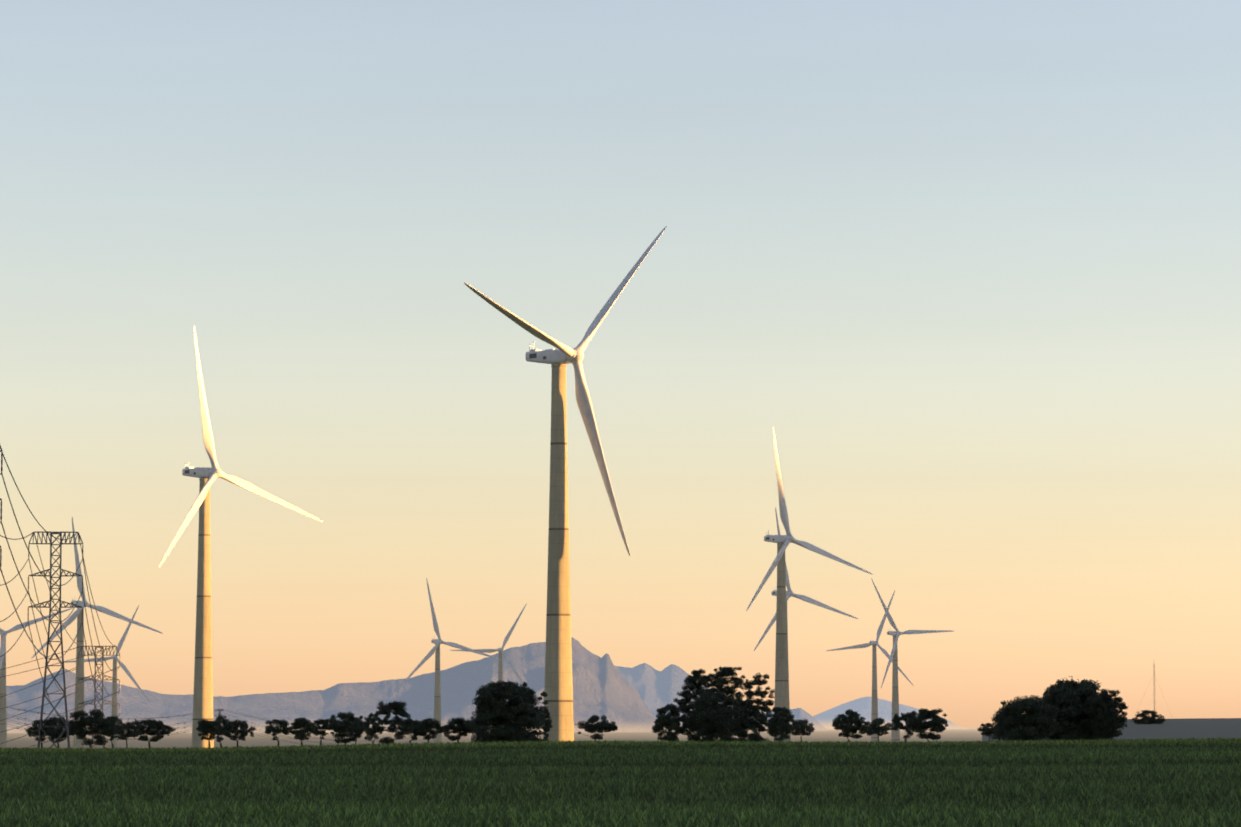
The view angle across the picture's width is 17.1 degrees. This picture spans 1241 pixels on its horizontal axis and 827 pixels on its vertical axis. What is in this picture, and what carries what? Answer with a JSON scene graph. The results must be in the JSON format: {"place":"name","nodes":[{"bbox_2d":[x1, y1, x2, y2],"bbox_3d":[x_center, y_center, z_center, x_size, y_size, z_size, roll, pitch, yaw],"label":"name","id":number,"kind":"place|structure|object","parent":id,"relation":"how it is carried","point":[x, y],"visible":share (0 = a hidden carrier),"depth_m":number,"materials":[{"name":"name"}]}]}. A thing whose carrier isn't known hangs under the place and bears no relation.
{"place":"outdoors","nodes":[
{"label":"outdoors","id":0,"kind":"place"},
{"bbox_2d":[6,637,660,732],"bbox_3d":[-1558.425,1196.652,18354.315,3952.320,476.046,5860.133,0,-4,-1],"label":"mountain","id":1,"kind":"structure","parent":0,"point":[601,686],"depth_m":18858.83,"materials":[{"name":"grey stone"}]},
{"bbox_2d":[7,728,981,748],"bbox_3d":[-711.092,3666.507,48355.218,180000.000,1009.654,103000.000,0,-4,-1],"label":"ground","id":2,"kind":"structure","parent":0,"point":[180,740],"depth_m":8337.15,"materials":[{"name":"beige soil"}]},
{"bbox_2d":[0,445,2,567],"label":"pylon","id":3,"kind":"object","parent":2,"relation":"on","point":[1,450],"visible":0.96,"depth_m":614.02,"materials":[{"name":"metal"}]},
{"bbox_2d":[0,452,82,659],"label":"conductors","id":4,"kind":"object","parent":3,"relation":"attached to","point":[23,567],"visible":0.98,"depth_m":718.80,"materials":[{"name":"grey metal"}]},
{"bbox_2d":[0,608,72,747],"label":"turbine","id":5,"kind":"object","parent":2,"relation":"on","point":[3,713],"visible":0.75,"depth_m":3297.83,"materials":[{"name":"metal"}]},
{"bbox_2d":[25,718,58,747],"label":"eucalypt","id":6,"kind":"object","parent":2,"relation":"on","point":[30,731],"visible":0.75,"depth_m":923.73,"materials":[{"name":"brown plant"}]},
{"bbox_2d":[28,531,82,748],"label":"pylon","id":7,"kind":"object","parent":2,"relation":"on","point":[48,638],"visible":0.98,"depth_m":926.50,"materials":[{"name":"metal"}]},
{"bbox_2d":[28,535,119,720],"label":"conductors","id":8,"kind":"object","parent":7,"relation":"attached to","point":[67,632],"visible":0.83,"depth_m":989.56,"materials":[{"name":"grey metal"}]},
{"bbox_2d":[41,717,70,747],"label":"eucalypt","id":9,"kind":"object","parent":2,"relation":"on","point":[55,721],"visible":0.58,"depth_m":953.64,"materials":[{"name":"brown plant"}]},
{"bbox_2d":[63,709,118,747],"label":"eucalypt","id":10,"kind":"object","parent":2,"relation":"on","point":[95,722],"visible":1,"depth_m":933.55,"materials":[{"name":"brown plant"}]},
{"bbox_2d":[31,517,162,748],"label":"turbine","id":11,"kind":"object","parent":2,"relation":"on","point":[79,695],"visible":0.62,"depth_m":2707.87,"materials":[{"name":"metal"}]},
{"bbox_2d":[77,646,119,748],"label":"pylon","id":12,"kind":"object","parent":2,"relation":"on","point":[95,679],"visible":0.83,"depth_m":1202.18,"materials":[{"name":"metal"}]},
{"bbox_2d":[0,646,118,747],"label":"conductors","id":13,"kind":"object","parent":12,"relation":"hanging from","point":[48,694],"visible":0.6,"depth_m":1240.13,"materials":[{"name":"grey metal"}]},
{"bbox_2d":[64,605,149,748],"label":"turbine","id":14,"kind":"object","parent":2,"relation":"on","point":[114,685],"visible":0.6,"depth_m":4165.11,"materials":[{"name":"metal"}]},
{"bbox_2d":[99,717,124,747],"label":"tree","id":15,"kind":"object","parent":2,"relation":"on","point":[119,721],"visible":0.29,"depth_m":959.25,"materials":[{"name":"green plant"}]},
{"bbox_2d":[114,722,140,747],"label":"tree","id":16,"kind":"object","parent":2,"relation":"on","point":[128,732],"visible":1,"depth_m":894.49,"materials":[{"name":"green plant"}]},
{"bbox_2d":[132,718,175,747],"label":"tree","id":17,"kind":"object","parent":2,"relation":"on","point":[149,726],"visible":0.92,"depth_m":949.08,"materials":[{"name":"green plant"}]},
{"bbox_2d":[196,719,221,747],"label":"tree","id":18,"kind":"object","parent":2,"relation":"on","point":[206,727],"visible":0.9,"depth_m":954.04,"materials":[{"name":"green plant"}]},
{"bbox_2d":[215,715,228,746],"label":"eucalypt","id":19,"kind":"object","parent":2,"relation":"on","point":[224,721],"visible":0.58,"depth_m":984.63,"materials":[{"name":"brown plant"}]},
{"bbox_2d":[215,719,255,746],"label":"eucalypt","id":20,"kind":"object","parent":2,"relation":"on","point":[230,727],"visible":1,"depth_m":924.50,"materials":[{"name":"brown plant"}]},
{"bbox_2d":[159,326,322,747],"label":"turbine","id":21,"kind":"object","parent":2,"relation":"on","point":[203,679],"visible":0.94,"depth_m":1610.99,"materials":[{"name":"metal"}]},
{"bbox_2d":[265,719,289,745],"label":"eucalypt","id":22,"kind":"object","parent":2,"relation":"on","point":[280,727],"visible":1,"depth_m":944.69,"materials":[{"name":"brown plant"}]},
{"bbox_2d":[288,717,319,745],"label":"eucalypt","id":23,"kind":"object","parent":2,"relation":"on","point":[303,725],"visible":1,"depth_m":915.10,"materials":[{"name":"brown plant"}]},
{"bbox_2d":[310,719,330,745],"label":"eucalypt","id":24,"kind":"object","parent":2,"relation":"on","point":[318,723],"visible":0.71,"depth_m":954.87,"materials":[{"name":"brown plant"}]},
{"bbox_2d":[326,711,364,744],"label":"eucalypt","id":25,"kind":"object","parent":2,"relation":"on","point":[339,726],"visible":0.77,"depth_m":935.02,"materials":[{"name":"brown plant"}]},
{"bbox_2d":[345,722,364,743],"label":"eucalypt","id":26,"kind":"object","parent":2,"relation":"on","point":[355,734],"visible":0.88,"depth_m":920.32,"materials":[{"name":"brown plant"}]},
{"bbox_2d":[356,716,385,744],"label":"eucalypt","id":27,"kind":"object","parent":2,"relation":"on","point":[370,732],"visible":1,"depth_m":910.44,"materials":[{"name":"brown plant"}]},
{"bbox_2d":[367,701,419,743],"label":"eucalypt","id":28,"kind":"object","parent":2,"relation":"on","point":[396,709],"visible":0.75,"depth_m":949.21,"materials":[{"name":"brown plant"}]},
{"bbox_2d":[397,718,418,742],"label":"eucalypt","id":29,"kind":"object","parent":2,"relation":"on","point":[404,728],"visible":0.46,"depth_m":940.23,"materials":[{"name":"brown plant"}]},
{"bbox_2d":[409,718,444,743],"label":"eucalypt","id":30,"kind":"object","parent":2,"relation":"on","point":[424,727],"visible":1,"depth_m":924.73,"materials":[{"name":"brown plant"}]},
{"bbox_2d":[401,578,500,743],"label":"turbine","id":31,"kind":"object","parent":2,"relation":"on","point":[437,691],"visible":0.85,"depth_m":3660.84,"materials":[{"name":"metal"}]},
{"bbox_2d":[442,717,471,741],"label":"eucalypt","id":32,"kind":"object","parent":2,"relation":"on","point":[458,726],"visible":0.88,"depth_m":954.93,"materials":[{"name":"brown plant"}]},
{"bbox_2d":[472,725,489,740],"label":"tree","id":33,"kind":"object","parent":2,"relation":"on","point":[478,731],"visible":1,"depth_m":905.74,"materials":[{"name":"green plant"}]},
{"bbox_2d":[451,604,526,682],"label":"turbine","id":34,"kind":"object","parent":2,"relation":"on","point":[500,665],"visible":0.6,"depth_m":4495.26,"materials":[{"name":"metal"}]},
{"bbox_2d":[465,680,548,742],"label":"tree","id":35,"kind":"object","parent":2,"relation":"on","point":[515,716],"visible":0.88,"depth_m":932.99,"materials":[{"name":"green plant"}]},
{"bbox_2d":[538,706,552,741],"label":"eucalypt","id":36,"kind":"object","parent":2,"relation":"on","point":[548,722],"visible":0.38,"depth_m":975.99,"materials":[{"name":"green plant"}]},
{"bbox_2d":[464,226,666,742],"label":"turbine","id":37,"kind":"object","parent":2,"relation":"on","point":[558,687],"visible":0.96,"depth_m":1152.13,"materials":[{"name":"metal"}]},
{"bbox_2d":[575,715,617,741],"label":"tree","id":38,"kind":"object","parent":2,"relation":"on","point":[602,726],"visible":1,"depth_m":954.90,"materials":[{"name":"green plant"}]},
{"bbox_2d":[652,703,689,741],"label":"tree","id":39,"kind":"object","parent":2,"relation":"on","point":[670,720],"visible":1,"depth_m":926.07,"materials":[{"name":"green plant"}]},
{"bbox_2d":[673,668,716,741],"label":"tree","id":40,"kind":"object","parent":2,"relation":"on","point":[694,687],"visible":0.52,"depth_m":956.64,"materials":[{"name":"green plant"}]},
{"bbox_2d":[685,692,742,741],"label":"tree","id":41,"kind":"object","parent":2,"relation":"on","point":[705,724],"visible":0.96,"depth_m":925.67,"materials":[{"name":"green plant"}]},
{"bbox_2d":[697,666,749,741],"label":"tree","id":42,"kind":"object","parent":2,"relation":"on","point":[720,682],"visible":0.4,"depth_m":941.27,"materials":[{"name":"green plant"}]},
{"bbox_2d":[738,701,767,741],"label":"eucalypt","id":43,"kind":"object","parent":2,"relation":"on","point":[755,713],"visible":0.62,"depth_m":945.96,"materials":[{"name":"green plant"}]},
{"bbox_2d":[740,673,774,741],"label":"tree","id":44,"kind":"object","parent":2,"relation":"on","point":[750,693],"visible":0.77,"depth_m":971.79,"materials":[{"name":"green plant"}]},
{"bbox_2d":[767,706,794,741],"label":"tree","id":45,"kind":"object","parent":2,"relation":"on","point":[777,721],"visible":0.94,"depth_m":916.51,"materials":[{"name":"green plant"}]},
{"bbox_2d":[788,718,814,740],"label":"tree","id":46,"kind":"object","parent":2,"relation":"on","point":[799,727],"visible":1,"depth_m":896.46,"materials":[{"name":"green plant"}]},
{"bbox_2d":[754,507,857,740],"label":"turbine","id":47,"kind":"object","parent":2,"relation":"on","point":[789,593],"visible":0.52,"depth_m":2724.97,"materials":[{"name":"metal"}]},
{"bbox_2d":[746,427,872,741],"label":"turbine","id":48,"kind":"object","parent":2,"relation":"on","point":[783,542],"visible":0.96,"depth_m":2106.17,"materials":[{"name":"metal"}]},
{"bbox_2d":[832,709,865,741],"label":"tree","id":49,"kind":"object","parent":2,"relation":"on","point":[847,721],"visible":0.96,"depth_m":936.30,"materials":[{"name":"green plant"}]},
{"bbox_2d":[826,591,912,741],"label":"turbine","id":50,"kind":"object","parent":2,"relation":"on","point":[874,715],"visible":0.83,"depth_m":4216.14,"materials":[{"name":"metal"}]},
{"bbox_2d":[860,717,893,741],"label":"tree","id":51,"kind":"object","parent":2,"relation":"on","point":[874,727],"visible":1,"depth_m":896.90,"materials":[{"name":"green plant"}]},
{"bbox_2d":[891,712,915,741],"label":"tree","id":52,"kind":"object","parent":2,"relation":"on","point":[896,720],"visible":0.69,"depth_m":956.83,"materials":[{"name":"green plant"}]},
{"bbox_2d":[871,578,951,741],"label":"turbine","id":53,"kind":"object","parent":2,"relation":"on","point":[896,634],"visible":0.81,"depth_m":3746.09,"materials":[{"name":"metal"}]},
{"bbox_2d":[905,708,947,741],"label":"tree","id":54,"kind":"object","parent":2,"relation":"on","point":[936,723],"visible":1,"depth_m":941.21,"materials":[{"name":"green plant"}]},
{"bbox_2d":[977,723,1000,740],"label":"tree","id":55,"kind":"object","parent":2,"relation":"on","point":[985,730],"visible":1,"depth_m":897.30,"materials":[{"name":"green plant"}]},
{"bbox_2d":[988,695,1060,740],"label":"tree","id":56,"kind":"object","parent":2,"relation":"on","point":[1012,719],"visible":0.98,"depth_m":925.38,"materials":[{"name":"green plant"}]},
{"bbox_2d":[1042,676,1127,740],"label":"tree","id":57,"kind":"object","parent":2,"relation":"on","point":[1072,718],"visible":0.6,"depth_m":943.19,"materials":[{"name":"green plant"}]},
{"bbox_2d":[1084,689,1128,739],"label":"tree","id":58,"kind":"object","parent":2,"relation":"on","point":[1104,728],"visible":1,"depth_m":937.39,"materials":[{"name":"green plant"}]},
{"bbox_2d":[982,718,1240,741],"bbox_3d":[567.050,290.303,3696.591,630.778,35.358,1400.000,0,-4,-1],"label":"field rise","id":59,"kind":"structure","parent":2,"relation":"on","point":[1201,728],"depth_m":3318.78,"materials":[{"name":"grey"}]},
{"bbox_2d":[1131,710,1165,723],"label":"tree","id":60,"kind":"object","parent":59,"relation":"on","point":[1147,719],"visible":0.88,"depth_m":3394.12,"materials":[{"name":"green plant"}]},
{"bbox_2d":[1134,664,1163,716],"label":"radio mast","id":61,"kind":"object","parent":2,"relation":"on","point":[1154,684],"visible":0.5,"depth_m":3449.55,"materials":[{"name":"metal"}]},
{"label":"pylon","id":62,"kind":"object","parent":2,"relation":"on","visible":0},
{"bbox_2d":[6,706,221,739],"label":"conductors","id":63,"kind":"object","parent":62,"relation":"attached to","point":[96,734],"visible":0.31,"depth_m":3602.21,"materials":[{"name":"grey metal"}]},
{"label":"pylon","id":64,"kind":"object","parent":2,"relation":"on","visible":0},
{"bbox_2d":[218,709,472,745],"bbox_3d":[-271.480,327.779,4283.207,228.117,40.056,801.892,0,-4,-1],"label":"conductors","id":65,"kind":"object","parent":64,"relation":"attached to","point":[291,734],"visible":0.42,"depth_m":4050.87,"materials":[{"name":"grey metal"}]},
{"bbox_2d":[0,0,1240,727],"label":"sky","id":66,"kind":"structure","parent":0,"point":[972,267],"materials":[{"name":"blue"}]},
{"bbox_2d":[614,663,828,730],"bbox_3d":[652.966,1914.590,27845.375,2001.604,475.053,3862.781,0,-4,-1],"label":"mountain","id":67,"kind":"structure","parent":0,"point":[653,687],"depth_m":27595.38,"materials":[{"name":"grey stone"}]},
{"bbox_2d":[813,696,966,728],"bbox_3d":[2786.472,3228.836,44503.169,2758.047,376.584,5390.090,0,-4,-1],"label":"mountain","id":68,"kind":"structure","parent":0,"point":[862,706],"depth_m":44180.91,"materials":[{"name":"grey stone"}]},
{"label":"wheat canopy","id":69,"kind":"object","parent":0,"visible":0},
{"bbox_2d":[0,737,1240,826],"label":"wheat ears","id":70,"kind":"object","parent":69,"relation":"on","point":[1114,782],"visible":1,"depth_m":103.63,"materials":[{"name":"green plant"}]}
]}

